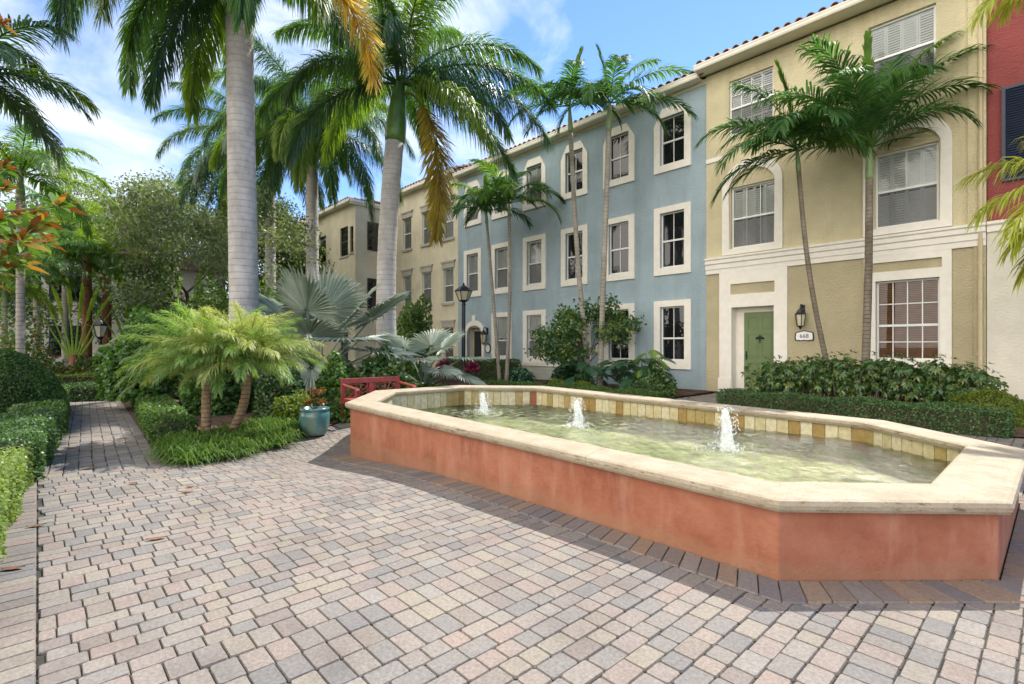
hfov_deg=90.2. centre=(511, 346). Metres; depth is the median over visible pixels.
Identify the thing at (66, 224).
feather palm
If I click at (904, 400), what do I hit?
shrub
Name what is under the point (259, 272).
oak tree
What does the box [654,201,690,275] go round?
window
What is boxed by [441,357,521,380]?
hedge
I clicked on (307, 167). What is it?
royal palm
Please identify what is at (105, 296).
fan trunk palm
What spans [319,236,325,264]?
window
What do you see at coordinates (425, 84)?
royal palm
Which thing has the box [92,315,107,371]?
lamp post
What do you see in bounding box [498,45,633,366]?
ringed palm
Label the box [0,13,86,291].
rust leafed tree
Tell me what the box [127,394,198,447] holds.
hedge
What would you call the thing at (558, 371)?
shrub
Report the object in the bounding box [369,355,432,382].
shrub
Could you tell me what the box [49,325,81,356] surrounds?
window
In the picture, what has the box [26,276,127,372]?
traveller palm
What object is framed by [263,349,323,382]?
shrub
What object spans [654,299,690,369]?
window
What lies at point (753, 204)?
window
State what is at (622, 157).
window
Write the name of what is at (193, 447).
liriope ground cover
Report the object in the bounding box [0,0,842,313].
sky
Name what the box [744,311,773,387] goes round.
door
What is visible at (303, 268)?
broadleaf tree
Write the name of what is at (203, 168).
royal palm
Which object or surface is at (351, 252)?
window
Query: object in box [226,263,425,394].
silver fan palm
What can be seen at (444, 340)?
silver fan palm
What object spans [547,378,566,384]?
shrub
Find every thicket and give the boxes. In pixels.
[121,241,183,332]
[186,264,228,328]
[258,280,301,352]
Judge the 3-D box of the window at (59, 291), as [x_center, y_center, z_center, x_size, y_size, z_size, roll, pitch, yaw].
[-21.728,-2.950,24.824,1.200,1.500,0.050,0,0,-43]
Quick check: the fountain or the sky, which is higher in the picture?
the sky
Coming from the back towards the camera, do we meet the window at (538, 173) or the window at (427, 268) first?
the window at (427, 268)
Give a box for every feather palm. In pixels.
[0,14,101,172]
[0,123,122,373]
[0,232,114,359]
[0,255,77,347]
[3,172,132,366]
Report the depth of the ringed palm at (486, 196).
20.23 m
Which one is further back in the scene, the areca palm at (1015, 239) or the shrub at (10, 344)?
the shrub at (10, 344)
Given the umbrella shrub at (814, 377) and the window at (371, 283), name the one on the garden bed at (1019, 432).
the umbrella shrub at (814, 377)
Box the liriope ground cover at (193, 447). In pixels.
[144,413,308,468]
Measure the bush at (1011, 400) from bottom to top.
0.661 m
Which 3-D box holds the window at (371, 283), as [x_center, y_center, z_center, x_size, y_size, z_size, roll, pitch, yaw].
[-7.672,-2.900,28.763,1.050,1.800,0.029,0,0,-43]
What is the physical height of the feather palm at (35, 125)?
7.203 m
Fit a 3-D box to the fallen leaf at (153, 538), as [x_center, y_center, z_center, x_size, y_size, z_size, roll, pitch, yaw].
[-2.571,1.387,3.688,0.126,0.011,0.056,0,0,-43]
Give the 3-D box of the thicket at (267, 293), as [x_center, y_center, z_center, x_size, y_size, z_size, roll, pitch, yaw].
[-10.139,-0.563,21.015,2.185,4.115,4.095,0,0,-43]
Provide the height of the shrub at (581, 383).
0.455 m
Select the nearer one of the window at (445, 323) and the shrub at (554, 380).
the shrub at (554, 380)
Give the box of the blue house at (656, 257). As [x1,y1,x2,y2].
[452,65,732,390]
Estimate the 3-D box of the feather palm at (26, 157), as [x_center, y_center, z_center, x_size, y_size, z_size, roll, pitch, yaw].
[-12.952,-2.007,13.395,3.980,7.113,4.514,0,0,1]
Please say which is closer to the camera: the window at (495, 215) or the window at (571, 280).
the window at (571, 280)
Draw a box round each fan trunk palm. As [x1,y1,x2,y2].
[45,221,145,361]
[52,221,162,347]
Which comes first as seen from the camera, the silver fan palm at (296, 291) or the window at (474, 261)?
the silver fan palm at (296, 291)
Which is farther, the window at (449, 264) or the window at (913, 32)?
the window at (449, 264)
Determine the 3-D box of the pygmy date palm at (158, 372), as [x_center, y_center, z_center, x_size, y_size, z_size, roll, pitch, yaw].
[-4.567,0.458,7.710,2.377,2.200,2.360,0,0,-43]
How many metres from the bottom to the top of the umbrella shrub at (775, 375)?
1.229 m
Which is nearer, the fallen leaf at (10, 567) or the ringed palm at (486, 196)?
the fallen leaf at (10, 567)
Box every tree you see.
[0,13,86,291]
[0,161,304,258]
[0,204,144,347]
[25,195,105,234]
[71,175,225,255]
[84,144,330,343]
[155,197,318,295]
[222,236,334,348]
[523,293,646,368]
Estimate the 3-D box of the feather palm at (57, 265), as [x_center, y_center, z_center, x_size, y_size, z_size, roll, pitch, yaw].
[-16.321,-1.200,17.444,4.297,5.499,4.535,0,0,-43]
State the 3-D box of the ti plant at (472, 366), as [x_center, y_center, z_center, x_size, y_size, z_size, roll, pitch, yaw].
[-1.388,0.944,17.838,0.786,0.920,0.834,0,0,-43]
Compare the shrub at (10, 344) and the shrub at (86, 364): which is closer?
the shrub at (10, 344)
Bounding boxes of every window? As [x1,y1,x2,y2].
[49,273,81,301]
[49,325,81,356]
[127,276,154,295]
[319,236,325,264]
[339,227,348,258]
[342,332,347,358]
[349,227,353,254]
[367,221,378,251]
[367,278,376,310]
[400,209,412,252]
[401,268,412,309]
[419,204,430,247]
[419,264,432,306]
[420,321,432,364]
[440,259,455,305]
[440,320,455,357]
[442,194,455,241]
[464,180,481,227]
[464,248,481,296]
[491,169,511,219]
[491,241,511,293]
[491,312,511,361]
[523,156,545,210]
[523,233,545,290]
[523,309,545,363]
[561,140,587,199]
[561,224,587,286]
[603,123,634,188]
[604,303,634,366]
[606,214,634,281]
[654,103,690,174]
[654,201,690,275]
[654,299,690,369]
[730,67,772,135]
[732,179,774,248]
[869,4,935,89]
[876,142,938,228]
[877,277,939,360]
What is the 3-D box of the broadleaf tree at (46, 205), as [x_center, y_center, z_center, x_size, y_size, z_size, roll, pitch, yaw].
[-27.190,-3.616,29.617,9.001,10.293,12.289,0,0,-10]
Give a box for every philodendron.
[558,362,617,385]
[596,359,640,387]
[605,357,675,388]
[633,350,667,377]
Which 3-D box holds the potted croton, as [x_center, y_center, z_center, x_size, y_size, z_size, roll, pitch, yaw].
[-3.221,0.854,8.328,0.408,0.430,0.384,0,0,-5]
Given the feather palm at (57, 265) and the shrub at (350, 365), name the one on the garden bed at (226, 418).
the shrub at (350, 365)
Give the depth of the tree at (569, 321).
16.49 m
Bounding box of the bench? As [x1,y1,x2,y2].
[340,376,416,417]
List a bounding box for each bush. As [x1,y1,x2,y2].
[0,348,70,418]
[942,389,1023,427]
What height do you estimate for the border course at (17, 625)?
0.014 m
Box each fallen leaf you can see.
[1,566,24,569]
[146,536,166,539]
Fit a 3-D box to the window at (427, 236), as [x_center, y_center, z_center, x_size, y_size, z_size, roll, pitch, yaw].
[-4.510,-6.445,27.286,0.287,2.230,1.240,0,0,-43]
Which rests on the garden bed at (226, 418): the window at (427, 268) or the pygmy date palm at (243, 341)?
the pygmy date palm at (243, 341)
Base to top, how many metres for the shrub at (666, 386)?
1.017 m
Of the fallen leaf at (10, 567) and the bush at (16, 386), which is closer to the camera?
the fallen leaf at (10, 567)
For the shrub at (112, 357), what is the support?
on the garden bed at (226, 418)
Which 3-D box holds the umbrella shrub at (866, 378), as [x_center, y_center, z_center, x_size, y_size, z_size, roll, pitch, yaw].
[7.645,0.749,11.065,1.287,1.355,1.542,0,0,-43]
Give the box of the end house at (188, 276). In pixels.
[0,232,227,367]
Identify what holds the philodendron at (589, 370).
on the garden bed at (226, 418)
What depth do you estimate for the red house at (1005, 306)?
10.92 m
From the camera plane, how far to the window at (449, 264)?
25.90 m
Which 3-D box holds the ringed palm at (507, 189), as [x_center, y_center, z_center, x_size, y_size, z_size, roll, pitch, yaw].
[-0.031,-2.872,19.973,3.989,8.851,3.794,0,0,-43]
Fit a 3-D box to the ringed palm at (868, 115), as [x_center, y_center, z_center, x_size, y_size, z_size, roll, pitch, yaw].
[8.198,-3.029,11.908,6.415,9.163,4.146,0,0,-28]
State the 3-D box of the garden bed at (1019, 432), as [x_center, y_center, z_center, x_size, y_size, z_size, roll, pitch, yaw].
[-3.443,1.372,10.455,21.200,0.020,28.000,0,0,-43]
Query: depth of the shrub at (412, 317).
19.14 m
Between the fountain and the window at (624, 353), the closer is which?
the fountain
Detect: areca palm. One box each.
[952,136,1023,298]
[963,0,1023,37]
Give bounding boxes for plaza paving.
[38,393,1023,683]
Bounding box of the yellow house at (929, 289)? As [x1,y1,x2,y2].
[693,0,986,397]
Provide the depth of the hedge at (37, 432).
5.99 m
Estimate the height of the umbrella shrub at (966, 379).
1.147 m
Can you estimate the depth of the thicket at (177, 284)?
19.54 m
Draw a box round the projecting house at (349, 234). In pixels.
[276,196,446,370]
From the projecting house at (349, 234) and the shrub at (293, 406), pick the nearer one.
the shrub at (293, 406)
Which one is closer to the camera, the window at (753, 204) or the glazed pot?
the glazed pot
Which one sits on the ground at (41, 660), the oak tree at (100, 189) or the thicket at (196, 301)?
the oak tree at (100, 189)
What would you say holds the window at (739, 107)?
in the yellow house at (929, 289)
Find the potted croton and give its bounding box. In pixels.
[302,387,327,408]
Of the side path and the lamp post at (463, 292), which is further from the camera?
the lamp post at (463, 292)
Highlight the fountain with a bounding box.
[345,385,1023,583]
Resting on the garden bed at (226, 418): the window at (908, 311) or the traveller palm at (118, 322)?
the traveller palm at (118, 322)
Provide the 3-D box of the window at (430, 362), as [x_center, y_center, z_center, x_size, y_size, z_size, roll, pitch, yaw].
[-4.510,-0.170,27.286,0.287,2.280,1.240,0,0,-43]
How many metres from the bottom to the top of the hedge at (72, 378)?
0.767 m
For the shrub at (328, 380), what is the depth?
9.63 m
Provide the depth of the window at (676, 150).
16.73 m
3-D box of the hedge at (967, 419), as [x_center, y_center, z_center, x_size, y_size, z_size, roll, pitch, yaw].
[6.199,1.162,9.629,0.765,0.508,4.724,0,0,-41]
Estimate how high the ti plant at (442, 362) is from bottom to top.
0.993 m
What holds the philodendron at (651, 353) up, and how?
on the garden bed at (226, 418)
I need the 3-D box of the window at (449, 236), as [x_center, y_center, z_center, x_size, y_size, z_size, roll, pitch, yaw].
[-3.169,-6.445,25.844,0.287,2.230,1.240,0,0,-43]
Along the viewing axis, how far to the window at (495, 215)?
22.85 m
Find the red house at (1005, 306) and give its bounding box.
[987,0,1023,408]
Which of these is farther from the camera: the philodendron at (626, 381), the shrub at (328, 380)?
the philodendron at (626, 381)
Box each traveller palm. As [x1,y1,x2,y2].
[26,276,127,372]
[81,306,154,342]
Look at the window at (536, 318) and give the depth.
21.53 m
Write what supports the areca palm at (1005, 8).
on the garden bed at (1019, 432)
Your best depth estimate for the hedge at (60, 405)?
8.12 m
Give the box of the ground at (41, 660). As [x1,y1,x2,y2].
[35,374,1023,683]
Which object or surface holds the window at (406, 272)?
in the cream house at (430, 272)
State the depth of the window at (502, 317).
22.99 m
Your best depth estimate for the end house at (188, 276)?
25.62 m
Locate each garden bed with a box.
[123,373,716,461]
[855,401,1023,436]
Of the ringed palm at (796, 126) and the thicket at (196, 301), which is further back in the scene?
the thicket at (196, 301)
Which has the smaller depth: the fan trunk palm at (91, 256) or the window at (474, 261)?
the fan trunk palm at (91, 256)
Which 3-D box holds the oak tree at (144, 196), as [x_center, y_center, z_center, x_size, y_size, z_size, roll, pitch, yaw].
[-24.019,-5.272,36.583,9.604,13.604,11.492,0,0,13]
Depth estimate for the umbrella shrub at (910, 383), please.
10.10 m
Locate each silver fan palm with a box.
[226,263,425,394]
[351,328,490,384]
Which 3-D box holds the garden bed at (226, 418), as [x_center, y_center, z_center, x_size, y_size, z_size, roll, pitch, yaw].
[-4.221,1.415,16.561,14.080,0.103,18.000,0,0,-43]
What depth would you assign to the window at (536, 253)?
21.41 m
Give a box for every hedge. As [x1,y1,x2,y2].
[0,407,62,483]
[0,444,34,563]
[7,385,69,435]
[27,371,101,385]
[35,380,107,401]
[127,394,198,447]
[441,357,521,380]
[473,379,664,397]
[714,388,1015,438]
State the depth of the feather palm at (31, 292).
15.25 m
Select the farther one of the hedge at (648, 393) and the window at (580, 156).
the window at (580, 156)
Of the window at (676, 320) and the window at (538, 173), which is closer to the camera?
the window at (676, 320)
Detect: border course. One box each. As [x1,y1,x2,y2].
[0,480,36,683]
[330,441,1023,603]
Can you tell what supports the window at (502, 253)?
in the blue house at (656, 257)
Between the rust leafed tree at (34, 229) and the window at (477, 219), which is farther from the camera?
the window at (477, 219)
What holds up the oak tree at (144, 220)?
on the ground at (41, 660)
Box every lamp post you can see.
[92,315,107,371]
[455,283,472,380]
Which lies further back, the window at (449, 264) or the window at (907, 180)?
the window at (449, 264)
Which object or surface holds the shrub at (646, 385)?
on the garden bed at (226, 418)
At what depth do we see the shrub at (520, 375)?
16.52 m
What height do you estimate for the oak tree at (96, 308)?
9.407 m
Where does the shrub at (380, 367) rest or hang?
on the garden bed at (226, 418)
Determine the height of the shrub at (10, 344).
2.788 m
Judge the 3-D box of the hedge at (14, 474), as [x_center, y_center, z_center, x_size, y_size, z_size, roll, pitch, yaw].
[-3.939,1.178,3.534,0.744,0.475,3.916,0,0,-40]
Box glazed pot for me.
[299,406,329,436]
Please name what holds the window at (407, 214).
in the cream house at (430, 272)
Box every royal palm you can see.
[38,0,404,408]
[151,81,360,295]
[184,32,415,366]
[255,0,561,362]
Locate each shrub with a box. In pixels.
[0,296,65,372]
[33,357,86,375]
[73,354,97,373]
[91,301,196,403]
[178,368,258,416]
[249,360,307,420]
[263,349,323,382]
[270,389,312,419]
[306,359,363,395]
[309,350,362,422]
[356,345,413,394]
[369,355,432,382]
[396,293,441,364]
[413,381,451,387]
[509,367,535,383]
[545,358,595,384]
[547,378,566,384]
[572,380,594,387]
[626,378,655,393]
[628,362,677,397]
[741,355,817,393]
[785,351,853,396]
[823,350,903,404]
[875,396,940,408]
[879,353,956,407]
[918,361,1009,403]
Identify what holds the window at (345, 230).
in the projecting house at (349, 234)
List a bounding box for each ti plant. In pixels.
[434,358,451,383]
[462,360,482,384]
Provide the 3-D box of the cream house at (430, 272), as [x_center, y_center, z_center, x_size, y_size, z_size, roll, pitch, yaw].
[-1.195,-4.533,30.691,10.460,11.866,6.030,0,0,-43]
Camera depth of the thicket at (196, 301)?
18.51 m
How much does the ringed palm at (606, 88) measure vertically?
11.356 m
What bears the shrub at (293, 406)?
on the garden bed at (226, 418)
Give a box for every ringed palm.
[426,174,537,378]
[458,158,565,379]
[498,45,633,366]
[537,43,701,387]
[693,56,880,396]
[717,29,1003,395]
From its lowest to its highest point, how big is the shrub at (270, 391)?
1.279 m
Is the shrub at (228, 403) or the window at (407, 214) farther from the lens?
the window at (407, 214)
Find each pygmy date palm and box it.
[110,301,287,435]
[160,301,327,431]
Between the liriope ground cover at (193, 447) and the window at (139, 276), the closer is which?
the liriope ground cover at (193, 447)
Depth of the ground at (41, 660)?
2.72 m
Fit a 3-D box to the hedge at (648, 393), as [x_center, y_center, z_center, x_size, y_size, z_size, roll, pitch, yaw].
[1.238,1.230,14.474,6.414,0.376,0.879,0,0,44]
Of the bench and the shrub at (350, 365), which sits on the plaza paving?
the bench
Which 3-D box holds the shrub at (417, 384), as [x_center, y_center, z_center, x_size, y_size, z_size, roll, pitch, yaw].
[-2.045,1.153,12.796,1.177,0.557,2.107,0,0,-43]
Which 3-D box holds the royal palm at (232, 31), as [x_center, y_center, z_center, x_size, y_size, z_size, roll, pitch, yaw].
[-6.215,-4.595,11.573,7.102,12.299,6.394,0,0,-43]
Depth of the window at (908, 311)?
12.21 m
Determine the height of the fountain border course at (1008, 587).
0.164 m
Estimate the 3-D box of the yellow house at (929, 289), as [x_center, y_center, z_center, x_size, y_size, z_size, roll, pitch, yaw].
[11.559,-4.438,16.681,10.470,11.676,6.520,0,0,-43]
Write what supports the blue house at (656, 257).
on the ground at (41, 660)
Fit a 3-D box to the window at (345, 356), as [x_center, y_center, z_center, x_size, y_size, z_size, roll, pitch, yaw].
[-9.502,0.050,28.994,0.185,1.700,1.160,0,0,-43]
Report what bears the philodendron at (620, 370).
on the garden bed at (226, 418)
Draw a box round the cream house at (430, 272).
[396,163,472,369]
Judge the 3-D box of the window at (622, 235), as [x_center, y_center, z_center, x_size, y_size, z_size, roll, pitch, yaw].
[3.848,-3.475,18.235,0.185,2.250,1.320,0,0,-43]
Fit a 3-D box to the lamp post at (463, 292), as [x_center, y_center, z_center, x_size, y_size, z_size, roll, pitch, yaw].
[-1.967,-0.590,20.731,0.643,3.980,0.742,0,0,-43]
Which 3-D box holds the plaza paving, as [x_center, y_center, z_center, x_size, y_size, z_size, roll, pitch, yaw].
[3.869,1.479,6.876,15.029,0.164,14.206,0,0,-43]
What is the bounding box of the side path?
[28,400,181,479]
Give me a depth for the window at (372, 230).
28.62 m

